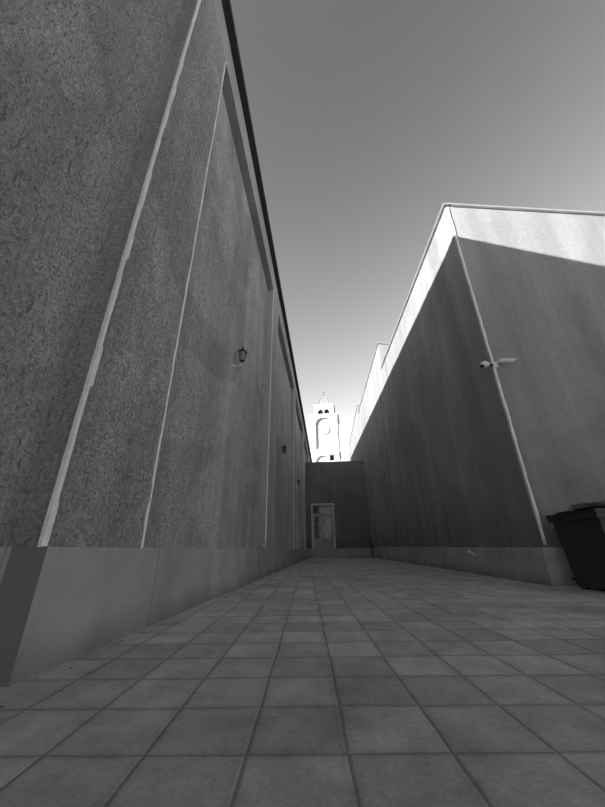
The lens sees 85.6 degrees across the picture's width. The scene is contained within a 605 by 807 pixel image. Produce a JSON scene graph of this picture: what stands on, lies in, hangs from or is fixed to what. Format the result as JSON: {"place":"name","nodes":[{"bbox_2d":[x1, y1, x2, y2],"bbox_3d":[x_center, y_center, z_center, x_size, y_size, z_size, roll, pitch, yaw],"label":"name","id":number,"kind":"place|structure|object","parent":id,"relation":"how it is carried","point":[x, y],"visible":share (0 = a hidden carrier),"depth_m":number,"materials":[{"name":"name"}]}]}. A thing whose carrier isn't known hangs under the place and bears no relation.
{"place":"outdoors","nodes":[
{"label":"outdoors","id":0,"kind":"place"},
{"bbox_2d":[0,557,604,806],"bbox_3d":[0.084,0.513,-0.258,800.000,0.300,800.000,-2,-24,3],"label":"ground","id":1,"kind":"structure","parent":0,"point":[500,692],"depth_m":1.00,"materials":[{"name":"tile"}]},
{"bbox_2d":[0,547,308,685],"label":"plinth wall","id":2,"kind":"structure","parent":1,"relation":"on","point":[86,600],"depth_m":1.74,"materials":[{"name":"concrete"}]},
{"bbox_2d":[0,546,47,686],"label":"wall base","id":3,"kind":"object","parent":2,"relation":"attached to","point":[20,579],"depth_m":1.26,"materials":[{"name":"grey concrete"}]},
{"bbox_2d":[6,0,225,547],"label":"wall","id":4,"kind":"structure","parent":2,"relation":"on","point":[104,498],"depth_m":2.10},
{"bbox_2d":[37,0,305,549],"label":"wall arrises","id":5,"kind":"object","parent":4,"relation":"attached to","point":[46,531],"depth_m":2.12,"materials":[{"name":"grey concrete"}]},
{"bbox_2d":[0,0,305,549],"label":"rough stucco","id":6,"kind":"structure","parent":2,"relation":"on","point":[79,81],"depth_m":2.21,"materials":[{"name":"grey paint"}]},
{"bbox_2d":[232,347,246,368],"bbox_3d":[-0.954,-0.714,5.009,0.198,0.393,0.152,-2,-24,3],"label":"wall lantern","id":7,"kind":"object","parent":6,"relation":"attached to","point":[242,354],"depth_m":4.97,"materials":[{"name":"black metal"}]},
{"bbox_2d":[213,0,310,461],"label":"fascia wall","id":8,"kind":"structure","parent":6,"relation":"attached to","point":[231,95],"depth_m":6.22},
{"bbox_2d":[221,0,311,461],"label":"wall coping","id":9,"kind":"object","parent":6,"relation":"on","point":[230,24],"depth_m":6.34,"materials":[{"name":"grey concrete"}]},
{"bbox_2d":[280,444,286,456],"bbox_3d":[-0.579,1.411,9.850,0.198,0.393,0.152,-2,-24,3],"label":"wall lantern","id":10,"kind":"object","parent":6,"relation":"attached to","point":[284,447],"depth_m":9.81,"materials":[{"name":"black metal"}]},
{"bbox_2d":[262,542,266,549],"bbox_3d":[-0.699,2.601,5.953,0.070,0.136,0.140,-2,-24,3],"label":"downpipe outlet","id":11,"kind":"object","parent":2,"relation":"on","point":[264,545],"visible":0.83,"depth_m":5.91,"materials":[{"name":"grey metal"}]},
{"bbox_2d":[258,290,308,549],"bbox_3d":[-0.149,3.649,15.932,0.150,6.350,56.000,-2,-24,3],"label":"pilaster","id":12,"kind":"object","parent":2,"relation":"on","point":[263,485],"depth_m":7.90,"materials":[{"name":"grey concrete"}]},
{"bbox_2d":[0,559,567,707],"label":"litter grit","id":13,"kind":"object","parent":1,"relation":"on","point":[180,614],"visible":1,"depth_m":1.90,"materials":[{"name":"grey"}]},
{"bbox_2d":[308,392,341,461],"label":"clock tower","id":14,"kind":"structure","parent":1,"relation":"on","point":[324,432],"depth_m":63.29,"materials":[{"name":"paint"}]},
{"bbox_2d":[305,461,370,548],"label":"end wall","id":15,"kind":"structure","parent":1,"relation":"on","point":[341,485],"depth_m":21.23,"materials":[{"name":"paint"}]},
{"bbox_2d":[311,503,335,548],"bbox_3d":[1.306,7.939,20.540,1.450,3.165,0.106,-2,-24,3],"label":"door frame","id":16,"kind":"object","parent":15,"relation":"attached to","point":[333,521],"visible":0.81,"depth_m":20.74,"materials":[{"name":"grey wood"}]},
{"bbox_2d":[312,505,334,557],"bbox_3d":[1.316,8.019,20.638,1.320,3.100,0.100,-2,-24,3],"label":"wooden door","id":17,"kind":"structure","parent":15,"relation":"in","point":[321,549],"depth_m":20.38,"materials":[{"name":"grey wood"}]},
{"bbox_2d":[313,506,331,537],"bbox_3d":[1.310,7.550,20.851,1.180,1.930,0.024,-2,-24,3],"label":"door glass","id":18,"kind":"object","parent":17,"relation":"in","point":[327,527],"visible":0.57,"depth_m":20.83,"materials":[{"name":"grey glass"}]},
{"bbox_2d":[306,548,371,557],"bbox_3d":[2.240,9.174,20.065,3.980,0.500,0.430,-2,-24,3],"label":"wall base","id":19,"kind":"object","parent":1,"relation":"on","point":[353,552],"depth_m":19.83,"materials":[{"name":"grey concrete"}]},
{"bbox_2d":[267,610,477,776],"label":"litter leaves","id":20,"kind":"object","parent":1,"relation":"on","point":[473,773],"visible":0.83,"depth_m":0.91,"materials":[{"name":"grey plant"}]},
{"bbox_2d":[371,547,577,585],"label":"building plinth","id":21,"kind":"structure","parent":1,"relation":"on","point":[548,566],"depth_m":5.06,"materials":[{"name":"concrete"}]},
{"bbox_2d":[359,344,403,546],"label":"building","id":22,"kind":"structure","parent":21,"relation":"on","point":[380,479],"depth_m":15.74,"materials":[{"name":"paint"}]},
{"bbox_2d":[382,206,604,547],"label":"building","id":23,"kind":"structure","parent":21,"relation":"on","point":[537,280],"depth_m":5.77,"materials":[{"name":"paint"}]},
{"bbox_2d":[447,207,546,544],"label":"trim","id":24,"kind":"structure","parent":23,"relation":"attached to","point":[536,513],"depth_m":4.88,"materials":[{"name":"grey concrete"}]},
{"bbox_2d":[480,358,517,368],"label":"cctv cameras","id":25,"kind":"object","parent":23,"relation":"attached to","point":[484,364],"visible":1,"depth_m":5.01,"materials":[{"name":"white plastic"}]},
{"bbox_2d":[546,501,604,588],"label":"wheelie bin","id":26,"kind":"object","parent":1,"relation":"on","point":[580,529],"visible":1,"depth_m":3.49,"materials":[{"name":"grey plastic"}]},
{"bbox_2d":[347,405,362,460],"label":"building","id":27,"kind":"structure","parent":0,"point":[355,452],"depth_m":26.62,"materials":[{"name":"paint"}]},
{"bbox_2d":[349,202,604,444],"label":"wall coping","id":28,"kind":"object","parent":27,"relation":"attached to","point":[504,208],"visible":0.44,"depth_m":6.60,"materials":[{"name":"grey concrete"}]},
{"bbox_2d":[230,0,604,460],"label":"sky","id":29,"kind":"structure","parent":0,"point":[369,117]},
{"bbox_3d":[4.148,7.008,19.997,0.032,2.750,0.550,-2,-24,3],"label":"wall window frame","id":30,"kind":"object","parent":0,"visible":0},
{"bbox_2d":[368,496,372,540],"bbox_3d":[4.152,7.008,19.997,0.024,2.650,0.450,-2,-24,3],"label":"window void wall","id":31,"kind":"structure","parent":30,"relation":"attached to","point":[370,518],"depth_m":19.99,"materials":[{"name":"black"}]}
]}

